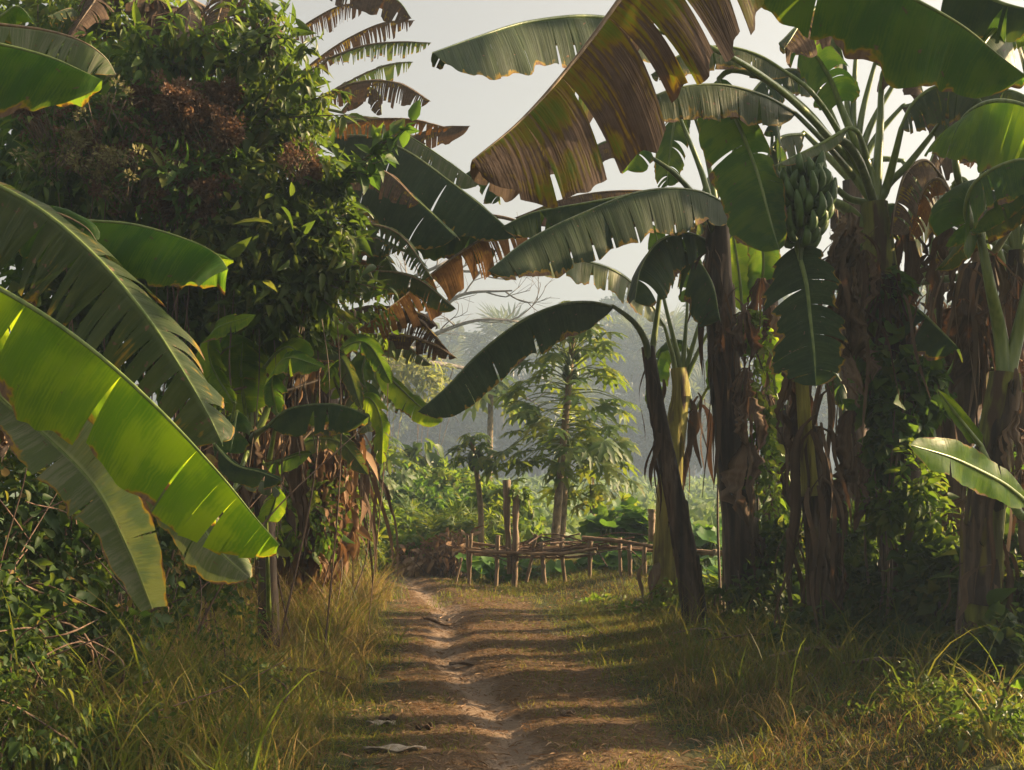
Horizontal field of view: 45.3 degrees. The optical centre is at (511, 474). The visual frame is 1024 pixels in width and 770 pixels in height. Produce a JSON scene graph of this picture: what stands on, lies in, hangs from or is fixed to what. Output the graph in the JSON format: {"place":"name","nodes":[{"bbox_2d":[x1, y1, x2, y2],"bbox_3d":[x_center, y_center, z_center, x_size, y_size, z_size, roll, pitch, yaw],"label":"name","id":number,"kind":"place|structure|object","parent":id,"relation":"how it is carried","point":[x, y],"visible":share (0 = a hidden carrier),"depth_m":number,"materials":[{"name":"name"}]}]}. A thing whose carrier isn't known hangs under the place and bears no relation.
{"place":"outdoors","nodes":[
{"label":"outdoors","id":0,"kind":"place"},
{"bbox_2d":[0,560,431,769],"bbox_3d":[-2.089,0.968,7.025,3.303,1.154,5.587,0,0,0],"label":"tall grass","id":1,"kind":"structure","parent":0,"point":[135,760],"depth_m":5.77,"materials":[{"name":"plant"}]},
{"bbox_2d":[0,491,1023,769],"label":"ground","id":2,"kind":"structure","parent":0,"point":[514,731],"depth_m":7.97,"materials":[{"name":"soil"}]},
{"bbox_2d":[0,6,115,117],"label":"banana plant","id":3,"kind":"object","parent":2,"relation":"on","point":[33,77],"visible":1,"depth_m":3.84,"materials":[{"name":"green plant"}]},
{"bbox_2d":[0,0,217,625],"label":"climbing vine","id":4,"kind":"object","parent":2,"relation":"on","point":[38,10],"visible":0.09,"depth_m":10.14,"materials":[{"name":"green plant"}]},
{"bbox_2d":[0,437,227,701],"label":"climbing vine","id":5,"kind":"object","parent":2,"relation":"on","point":[212,459],"visible":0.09,"depth_m":6.18,"materials":[{"name":"green plant"}]},
{"bbox_2d":[0,182,234,446],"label":"banana plant","id":6,"kind":"object","parent":2,"relation":"on","point":[116,258],"visible":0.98,"depth_m":4.82,"materials":[{"name":"green plant"}]},
{"bbox_2d":[0,286,279,611],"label":"banana plant","id":7,"kind":"object","parent":2,"relation":"on","point":[84,402],"visible":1,"depth_m":3.41,"materials":[{"name":"green plant"}]},
{"bbox_2d":[0,0,280,646],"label":"climbing vine","id":8,"kind":"object","parent":2,"relation":"on","point":[125,70],"visible":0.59,"depth_m":9.13,"materials":[{"name":"green plant"}]},
{"bbox_2d":[8,73,166,204],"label":"flowering vine","id":9,"kind":"object","parent":8,"relation":"attached to","point":[97,172],"visible":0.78,"depth_m":8.88,"materials":[{"name":"plant"}]},
{"bbox_2d":[10,99,322,227],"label":"flowering vine","id":10,"kind":"object","parent":8,"relation":"attached to","point":[206,189],"visible":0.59,"depth_m":9.01,"materials":[{"name":"plant"}]},
{"bbox_2d":[120,68,248,154],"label":"flowering vine","id":11,"kind":"object","parent":8,"relation":"attached to","point":[185,106],"visible":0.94,"depth_m":9.07,"materials":[{"name":"plant"}]},
{"bbox_2d":[0,585,290,769],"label":"weed bush","id":12,"kind":"object","parent":2,"relation":"on","point":[14,746],"visible":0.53,"depth_m":5.32,"materials":[{"name":"green plant"}]},
{"bbox_2d":[0,12,316,625],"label":"climbing vine","id":13,"kind":"object","parent":2,"relation":"on","point":[196,307],"visible":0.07,"depth_m":9.98,"materials":[{"name":"green plant"}]},
{"bbox_2d":[0,369,360,735],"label":"bush","id":14,"kind":"object","parent":2,"relation":"on","point":[52,520],"visible":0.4,"depth_m":6.06,"materials":[{"name":"green plant"}]},
{"bbox_2d":[48,0,448,588],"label":"banana plant","id":15,"kind":"object","parent":2,"relation":"on","point":[86,22],"visible":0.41,"depth_m":12.50,"materials":[{"name":"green plant"}]},
{"bbox_2d":[156,309,378,618],"bbox_3d":[-2.493,-0.180,11.614,2.380,3.408,1.976,0,0,-30],"label":"dry bush","id":16,"kind":"object","parent":2,"relation":"on","point":[309,565],"visible":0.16,"depth_m":11.65,"materials":[{"name":"brown plant"}]},
{"bbox_2d":[169,0,375,658],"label":"tree","id":17,"kind":"object","parent":2,"relation":"on","point":[269,239],"visible":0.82,"depth_m":9.14,"materials":[{"name":"green plant"}]},
{"bbox_2d":[120,0,244,72],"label":"shrub sprig","id":18,"kind":"object","parent":17,"relation":"attached to","point":[198,42],"visible":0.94,"depth_m":9.12,"materials":[{"name":"green plant"}]},
{"bbox_2d":[212,289,329,537],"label":"hanging vines","id":19,"kind":"object","parent":17,"relation":"hanging from","point":[304,384],"visible":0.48,"depth_m":9.13,"materials":[{"name":"plant"}]},
{"bbox_2d":[249,28,366,141],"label":"shrub sprig","id":20,"kind":"object","parent":17,"relation":"attached to","point":[305,88],"visible":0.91,"depth_m":9.11,"materials":[{"name":"green plant"}]},
{"bbox_2d":[280,234,399,334],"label":"shrub sprig","id":21,"kind":"object","parent":17,"relation":"attached to","point":[356,293],"visible":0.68,"depth_m":9.08,"materials":[{"name":"green plant"}]},
{"bbox_2d":[324,99,420,214],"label":"shrub sprig","id":22,"kind":"object","parent":17,"relation":"attached to","point":[373,174],"visible":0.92,"depth_m":9.05,"materials":[{"name":"green plant"}]},
{"bbox_2d":[177,281,398,631],"bbox_3d":[-2.103,-0.180,10.948,1.523,3.442,3.054,0,0,28],"label":"leafy bush","id":23,"kind":"object","parent":2,"relation":"on","point":[287,543],"visible":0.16,"depth_m":11.25,"materials":[{"name":"green plant"}]},
{"bbox_2d":[196,313,393,658],"bbox_3d":[-1.673,0.163,9.609,1.367,2.877,3.619,0,0,0],"label":"banana plant","id":24,"kind":"object","parent":2,"relation":"on","point":[300,358],"visible":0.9,"depth_m":9.22,"materials":[{"name":"green plant"}]},
{"bbox_2d":[166,516,429,695],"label":"tall grass","id":25,"kind":"structure","parent":2,"relation":"on","point":[359,590],"depth_m":10.81,"materials":[{"name":"plant"}]},
{"bbox_2d":[347,487,395,582],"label":"garden shrub","id":26,"kind":"object","parent":2,"relation":"on","point":[379,548],"visible":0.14,"depth_m":15.55,"materials":[{"name":"green plant"}]},
{"bbox_2d":[363,435,422,506],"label":"shrub","id":27,"kind":"object","parent":2,"relation":"on","point":[404,476],"visible":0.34,"depth_m":23.73,"materials":[{"name":"green plant"}]},
{"bbox_2d":[363,744,425,751],"bbox_3d":[-0.636,1.479,6.635,0.343,0.037,0.084,0,0,0],"label":"dry scrap","id":28,"kind":"object","parent":2,"relation":"on","point":[395,747],"visible":0.98,"depth_m":6.62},
{"bbox_2d":[364,403,425,476],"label":"broadleaf tree","id":29,"kind":"object","parent":2,"relation":"on","point":[407,428],"visible":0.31,"depth_m":116.91,"materials":[{"name":"plant"}]},
{"bbox_2d":[281,79,527,603],"bbox_3d":[-1.340,-1.146,12.431,3.004,5.515,1.832,0,0,33],"label":"banana plant","id":30,"kind":"object","parent":2,"relation":"on","point":[456,224],"visible":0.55,"depth_m":12.05,"materials":[{"name":"green plant"}]},
{"bbox_2d":[361,486,447,573],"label":"garden shrub","id":31,"kind":"object","parent":2,"relation":"on","point":[406,538],"visible":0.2,"depth_m":19.00,"materials":[{"name":"green plant"}]},
{"bbox_2d":[357,463,469,516],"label":"garden shrub","id":32,"kind":"object","parent":2,"relation":"on","point":[425,491],"visible":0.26,"depth_m":23.76,"materials":[{"name":"green plant"}]},
{"bbox_2d":[371,333,462,487],"bbox_3d":[-3.341,-1.567,39.960,3.468,6.102,2.834,0,0,0],"label":"feathery tree","id":33,"kind":"object","parent":2,"relation":"on","point":[409,371],"visible":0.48,"depth_m":39.46,"materials":[{"name":"green plant"}]},
{"bbox_2d":[385,339,460,431],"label":"broadleaf tree","id":34,"kind":"object","parent":2,"relation":"on","point":[454,374],"depth_m":130.91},
{"bbox_2d":[399,438,447,474],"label":"garden shrub","id":35,"kind":"object","parent":2,"relation":"on","point":[431,458],"visible":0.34,"depth_m":26.95,"materials":[{"name":"green plant"}]},
{"bbox_2d":[378,525,485,578],"bbox_3d":[-1.192,1.249,18.342,1.422,1.005,2.095,0,0,-39],"label":"dead brush","id":36,"kind":"object","parent":2,"relation":"on","point":[431,562],"visible":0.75,"depth_m":18.02,"materials":[{"name":"brown plant"}]},
{"bbox_2d":[414,341,469,393],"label":"palmyra palm","id":37,"kind":"object","parent":2,"relation":"on","point":[457,361],"visible":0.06,"depth_m":135.31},
{"bbox_2d":[375,491,521,551],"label":"garden shrub","id":38,"kind":"object","parent":2,"relation":"on","point":[466,521],"visible":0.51,"depth_m":19.93,"materials":[{"name":"green plant"}]},
{"bbox_2d":[409,406,487,470],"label":"broadleaf tree","id":39,"kind":"object","parent":2,"relation":"on","point":[455,431],"visible":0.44,"depth_m":119.38,"materials":[{"name":"plant"}]},
{"bbox_2d":[411,453,498,500],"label":"garden shrub","id":40,"kind":"object","parent":2,"relation":"on","point":[442,475],"visible":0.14,"depth_m":25.41,"materials":[{"name":"green plant"}]},
{"bbox_2d":[365,214,559,465],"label":"bare tree","id":41,"kind":"object","parent":2,"relation":"on","point":[443,331],"visible":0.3,"depth_m":45.99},
{"bbox_2d":[442,432,503,547],"bbox_3d":[-0.579,0.420,18.923,1.001,2.176,0.894,0,0,0],"label":"papaya tree","id":42,"kind":"object","parent":2,"relation":"on","point":[477,461],"visible":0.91,"depth_m":18.90,"materials":[{"name":"green plant"}]},
{"bbox_2d":[432,320,524,444],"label":"broadleaf tree","id":43,"kind":"object","parent":2,"relation":"on","point":[445,338],"visible":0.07,"depth_m":151.17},
{"bbox_2d":[0,471,966,550],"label":"field crop","id":44,"kind":"object","parent":2,"relation":"on","point":[704,508],"visible":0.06,"depth_m":47.98,"materials":[{"name":"plant"}]},
{"bbox_2d":[460,374,527,480],"bbox_3d":[-0.645,-0.669,34.049,2.176,4.291,2.162,0,0,0],"label":"papaya tree","id":45,"kind":"object","parent":2,"relation":"on","point":[500,388],"visible":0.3,"depth_m":33.94,"materials":[{"name":"green plant"}]},
{"bbox_2d":[455,552,535,582],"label":"squash plant","id":46,"kind":"object","parent":2,"relation":"on","point":[485,565],"visible":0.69,"depth_m":17.22,"materials":[{"name":"green plant"}]},
{"bbox_2d":[456,301,535,477],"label":"palmyra palm","id":47,"kind":"object","parent":2,"relation":"on","point":[492,330],"visible":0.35,"depth_m":127.79,"materials":[{"name":"plant"}]},
{"bbox_2d":[454,476,550,545],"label":"garden shrub","id":48,"kind":"object","parent":2,"relation":"on","point":[532,526],"visible":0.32,"depth_m":21.59,"materials":[{"name":"green plant"}]},
{"bbox_2d":[479,340,556,479],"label":"broadleaf tree","id":49,"kind":"object","parent":2,"relation":"on","point":[485,424],"visible":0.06,"depth_m":141.24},
{"bbox_2d":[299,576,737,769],"bbox_3d":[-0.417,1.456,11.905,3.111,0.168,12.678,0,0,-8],"label":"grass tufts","id":50,"kind":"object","parent":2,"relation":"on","point":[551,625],"visible":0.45,"depth_m":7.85,"materials":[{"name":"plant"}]},
{"bbox_2d":[508,483,533,586],"bbox_3d":[0.117,0.833,16.370,0.344,1.471,0.344,0,0,0],"label":"wooden stake","id":51,"kind":"object","parent":2,"relation":"on","point":[514,494],"visible":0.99,"depth_m":16.36,"materials":[{"name":"brown wood"}]},
{"bbox_2d":[492,399,575,477],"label":"broadleaf tree","id":52,"kind":"object","parent":2,"relation":"on","point":[505,442],"visible":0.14,"depth_m":124.28,"materials":[{"name":"plant"}]},
{"bbox_2d":[479,300,641,560],"bbox_3d":[0.735,-0.586,18.343,2.499,3.927,2.540,0,0,0],"label":"papaya tree","id":53,"kind":"object","parent":2,"relation":"on","point":[570,354],"visible":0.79,"depth_m":18.18,"materials":[{"name":"green plant"}]},
{"bbox_2d":[428,558,707,607],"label":"tall grass","id":54,"kind":"structure","parent":2,"relation":"on","point":[484,594],"depth_m":15.58,"materials":[{"name":"plant"}]},
{"bbox_2d":[487,409,649,544],"bbox_3d":[0.896,0.149,18.954,2.338,2.459,1.827,0,0,36],"label":"papaya tree","id":55,"kind":"object","parent":2,"relation":"on","point":[564,480],"visible":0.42,"depth_m":18.87,"materials":[{"name":"green plant"}]},
{"bbox_2d":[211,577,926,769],"bbox_3d":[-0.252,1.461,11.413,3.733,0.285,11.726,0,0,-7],"label":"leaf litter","id":56,"kind":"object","parent":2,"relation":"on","point":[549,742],"visible":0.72,"depth_m":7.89,"materials":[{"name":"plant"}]},
{"bbox_2d":[418,251,720,626],"bbox_3d":[0.487,-0.228,10.920,2.854,3.692,0.649,0,0,-17],"label":"banana plant","id":57,"kind":"object","parent":2,"relation":"on","point":[507,351],"visible":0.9,"depth_m":11.07,"materials":[{"name":"green plant"}]},
{"bbox_2d":[525,360,613,470],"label":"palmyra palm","id":58,"kind":"object","parent":2,"relation":"on","point":[553,417],"visible":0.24,"depth_m":112.57,"materials":[{"name":"plant"}]},
{"bbox_2d":[536,379,617,474],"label":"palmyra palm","id":59,"kind":"object","parent":2,"relation":"on","point":[610,422],"visible":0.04,"depth_m":117.34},
{"bbox_2d":[518,545,638,580],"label":"squash plant","id":60,"kind":"object","parent":2,"relation":"on","point":[598,562],"visible":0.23,"depth_m":17.00,"materials":[{"name":"green plant"}]},
{"bbox_2d":[455,532,721,586],"bbox_3d":[1.034,1.212,16.075,3.779,0.926,0.560,0,0,19],"label":"stick fence","id":61,"kind":"object","parent":2,"relation":"on","point":[542,551],"visible":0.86,"depth_m":16.19,"materials":[{"name":"wood"}]},
{"bbox_2d":[503,480,511,573],"bbox_3d":[-0.057,0.699,16.420,0.140,1.259,0.113,0,0,0],"label":"wooden stake","id":62,"kind":"object","parent":61,"relation":"attached to","point":[506,498],"visible":0.98,"depth_m":16.39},
{"bbox_2d":[648,509,655,541],"bbox_3d":[1.803,0.653,15.824,0.103,0.423,0.107,0,0,-20],"label":"wooden stake","id":63,"kind":"object","parent":61,"relation":"attached to","point":[651,521],"visible":0.92,"depth_m":15.79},
{"bbox_2d":[551,432,629,552],"bbox_3d":[1.273,0.345,19.395,1.214,2.118,1.212,0,0,28],"label":"papaya tree","id":64,"kind":"object","parent":2,"relation":"on","point":[597,492],"visible":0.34,"depth_m":19.23,"materials":[{"name":"green plant"}]},
{"bbox_2d":[544,311,648,477],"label":"broadleaf tree","id":65,"kind":"object","parent":2,"relation":"on","point":[607,323],"visible":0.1,"depth_m":140.42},
{"bbox_2d":[573,394,653,474],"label":"broadleaf tree","id":66,"kind":"object","parent":2,"relation":"on","point":[638,460],"visible":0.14,"depth_m":123.63,"materials":[{"name":"plant"}]},
{"bbox_2d":[578,496,655,564],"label":"squash plant","id":67,"kind":"object","parent":2,"relation":"on","point":[632,518],"visible":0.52,"depth_m":17.52,"materials":[{"name":"green plant"}]},
{"bbox_2d":[546,225,713,601],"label":"banana plant","id":68,"kind":"object","parent":2,"relation":"on","point":[682,403],"visible":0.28,"depth_m":13.18,"materials":[{"name":"green plant"}]},
{"bbox_2d":[599,292,664,476],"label":"broadleaf tree","id":69,"kind":"object","parent":2,"relation":"on","point":[619,304],"visible":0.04,"depth_m":149.82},
{"bbox_2d":[488,119,780,610],"bbox_3d":[1.035,-0.760,11.266,3.460,5.528,1.636,0,0,-25],"label":"banana plant","id":70,"kind":"object","parent":2,"relation":"on","point":[580,225],"visible":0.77,"depth_m":11.06,"materials":[{"name":"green plant"}]},
{"bbox_2d":[716,309,789,621],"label":"climbing vine","id":71,"kind":"object","parent":70,"relation":"attached to","point":[761,484],"visible":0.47,"depth_m":11.28,"materials":[{"name":"green plant"}]},
{"bbox_2d":[603,308,665,478],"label":"palmyra palm","id":72,"kind":"object","parent":2,"relation":"on","point":[625,343],"visible":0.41,"depth_m":132.30,"materials":[{"name":"plant"}]},
{"bbox_2d":[574,571,725,614],"bbox_3d":[1.513,1.264,13.171,2.411,0.649,1.236,0,0,38],"label":"weed patch","id":73,"kind":"object","parent":2,"relation":"on","point":[711,587],"visible":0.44,"depth_m":12.83,"materials":[{"name":"green plant"}]},
{"bbox_2d":[609,550,721,582],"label":"squash plant","id":74,"kind":"object","parent":2,"relation":"on","point":[711,567],"visible":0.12,"depth_m":15.29,"materials":[{"name":"green plant"}]},
{"bbox_2d":[625,304,707,390],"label":"palmyra palm","id":75,"kind":"object","parent":2,"relation":"on","point":[676,324],"visible":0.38,"depth_m":125.12,"materials":[{"name":"plant"}]},
{"bbox_2d":[633,387,714,476],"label":"broadleaf tree","id":76,"kind":"object","parent":2,"relation":"on","point":[647,440],"visible":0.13,"depth_m":121.37,"materials":[{"name":"plant"}]},
{"bbox_2d":[650,362,714,477],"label":"palmyra palm","id":77,"kind":"object","parent":2,"relation":"on","point":[696,380],"visible":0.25,"depth_m":113.03,"materials":[{"name":"plant"}]},
{"bbox_2d":[629,311,742,477],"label":"broadleaf tree","id":78,"kind":"object","parent":2,"relation":"on","point":[692,473],"visible":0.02,"depth_m":136.42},
{"bbox_2d":[690,518,760,567],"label":"squash plant","id":79,"kind":"object","parent":2,"relation":"on","point":[705,537],"visible":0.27,"depth_m":16.48,"materials":[{"name":"green plant"}]},
{"bbox_2d":[431,14,1023,605],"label":"banana plant","id":80,"kind":"object","parent":2,"relation":"on","point":[793,206],"visible":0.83,"depth_m":8.71,"materials":[{"name":"green plant"}]},
{"bbox_2d":[842,265,956,597],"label":"climbing vine","id":81,"kind":"object","parent":80,"relation":"attached to","point":[887,421],"visible":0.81,"depth_m":9.24,"materials":[{"name":"green plant"}]},
{"bbox_2d":[852,437,963,626],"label":"climbing vine","id":82,"kind":"object","parent":80,"relation":"attached to","point":[894,521],"visible":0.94,"depth_m":9.03,"materials":[{"name":"green plant"}]},
{"bbox_2d":[470,0,1023,207],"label":"banana plant","id":83,"kind":"object","parent":2,"relation":"on","point":[965,48],"visible":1,"depth_m":3.74,"materials":[{"name":"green plant"}]},
{"bbox_2d":[693,506,806,636],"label":"undergrowth","id":84,"kind":"object","parent":2,"relation":"on","point":[766,587],"visible":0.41,"depth_m":10.92,"materials":[{"name":"green plant"}]},
{"bbox_2d":[677,120,847,581],"bbox_3d":[2.927,-1.248,13.963,2.143,5.698,0.870,0,0,0],"label":"banana plant","id":85,"kind":"object","parent":2,"relation":"on","point":[771,132],"visible":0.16,"depth_m":13.90,"materials":[{"name":"green plant"}]},
{"bbox_2d":[692,672,861,738],"bbox_3d":[1.659,1.404,7.560,0.931,0.329,1.493,0,0,0],"label":"weed patch","id":86,"kind":"object","parent":2,"relation":"on","point":[755,718],"visible":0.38,"depth_m":7.33,"materials":[{"name":"green plant"}]},
{"bbox_2d":[744,326,846,577],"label":"banana plant","id":87,"kind":"object","parent":2,"relation":"on","point":[779,378],"visible":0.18,"depth_m":13.04,"materials":[{"name":"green plant"}]},
{"bbox_2d":[783,279,839,473],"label":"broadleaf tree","id":88,"kind":"object","parent":2,"relation":"on","point":[822,417],"visible":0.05,"depth_m":130.66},
{"bbox_2d":[774,371,870,650],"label":"banana plant","id":89,"kind":"object","parent":2,"relation":"on","point":[816,494],"visible":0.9,"depth_m":9.13,"materials":[{"name":"brown plant"}]},
{"bbox_2d":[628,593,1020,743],"bbox_3d":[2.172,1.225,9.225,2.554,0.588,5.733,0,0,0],"label":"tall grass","id":90,"kind":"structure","parent":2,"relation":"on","point":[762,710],"depth_m":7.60,"materials":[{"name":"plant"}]},
{"bbox_2d":[758,497,899,656],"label":"undergrowth","id":91,"kind":"object","parent":2,"relation":"on","point":[860,591],"visible":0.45,"depth_m":9.15,"materials":[{"name":"green plant"}]},
{"bbox_2d":[753,27,973,528],"bbox_3d":[3.925,-1.981,14.028,2.934,7.170,1.150,0,0,0],"label":"banana plant","id":92,"kind":"object","parent":2,"relation":"on","point":[790,142],"visible":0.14,"depth_m":14.28,"materials":[{"name":"green plant"}]},
{"bbox_2d":[754,660,1023,755],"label":"undergrowth","id":93,"kind":"object","parent":2,"relation":"on","point":[950,707],"visible":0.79,"depth_m":6.21,"materials":[{"name":"green plant"}]},
{"bbox_2d":[836,176,1023,358],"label":"banana plant","id":94,"kind":"object","parent":2,"relation":"on","point":[891,205],"visible":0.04,"depth_m":12.44,"materials":[{"name":"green plant"}]},
{"bbox_2d":[868,511,1023,693],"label":"undergrowth","id":95,"kind":"object","parent":2,"relation":"on","point":[921,583],"visible":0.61,"depth_m":8.32,"materials":[{"name":"green plant"}]},
{"bbox_2d":[842,657,947,670],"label":"fallen leaf","id":96,"kind":"object","parent":95,"relation":"on","point":[886,658],"visible":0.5,"depth_m":7.86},
{"bbox_2d":[889,98,1023,541],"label":"banana plant","id":97,"kind":"object","parent":2,"relation":"on","point":[986,134],"visible":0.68,"depth_m":9.36,"materials":[{"name":"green plant"}]},
{"bbox_2d":[909,158,1023,682],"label":"banana plant","id":98,"kind":"object","parent":2,"relation":"on","point":[982,472],"visible":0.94,"depth_m":7.67,"materials":[{"name":"green plant"}]},
{"bbox_2d":[913,144,1023,479],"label":"banana plant","id":99,"kind":"object","parent":2,"relation":"on","point":[945,163],"visible":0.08,"depth_m":11.43,"materials":[{"name":"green plant"}]},
{"bbox_2d":[924,167,1023,525],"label":"banana plant","id":100,"kind":"object","parent":2,"relation":"on","point":[1014,250],"visible":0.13,"depth_m":11.03,"materials":[{"name":"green plant"}]},
{"bbox_2d":[935,194,1023,271],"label":"banana plant","id":101,"kind":"object","parent":2,"relation":"on","point":[996,222],"visible":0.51,"depth_m":8.53,"materials":[{"name":"green plant"}]},
{"bbox_2d":[962,677,1023,751],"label":"banana sucker","id":102,"kind":"object","parent":2,"relation":"on","point":[1017,683],"visible":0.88,"depth_m":5.82,"materials":[{"name":"green plant"}]},
{"bbox_2d":[0,0,1023,482],"label":"sky","id":103,"kind":"structure","parent":0,"point":[489,108],"materials":[{"name":"white"}]},
{"bbox_2d":[66,553,1023,769],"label":"short grass","id":104,"kind":"structure","parent":0,"point":[847,727],"depth_m":7.29,"materials":[{"name":"plant"}]},
{"bbox_2d":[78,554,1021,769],"bbox_3d":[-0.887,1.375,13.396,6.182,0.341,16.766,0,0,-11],"label":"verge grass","id":105,"kind":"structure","parent":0,"point":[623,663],"depth_m":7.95,"materials":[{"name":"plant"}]},
{"bbox_2d":[554,579,1023,769],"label":"tall grass","id":106,"kind":"structure","parent":0,"point":[923,679],"depth_m":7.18,"materials":[{"name":"plant"}]},
{"bbox_2d":[859,648,1023,769],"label":"tall grass","id":107,"kind":"structure","parent":0,"point":[1007,752],"depth_m":6.27,"materials":[{"name":"plant"}]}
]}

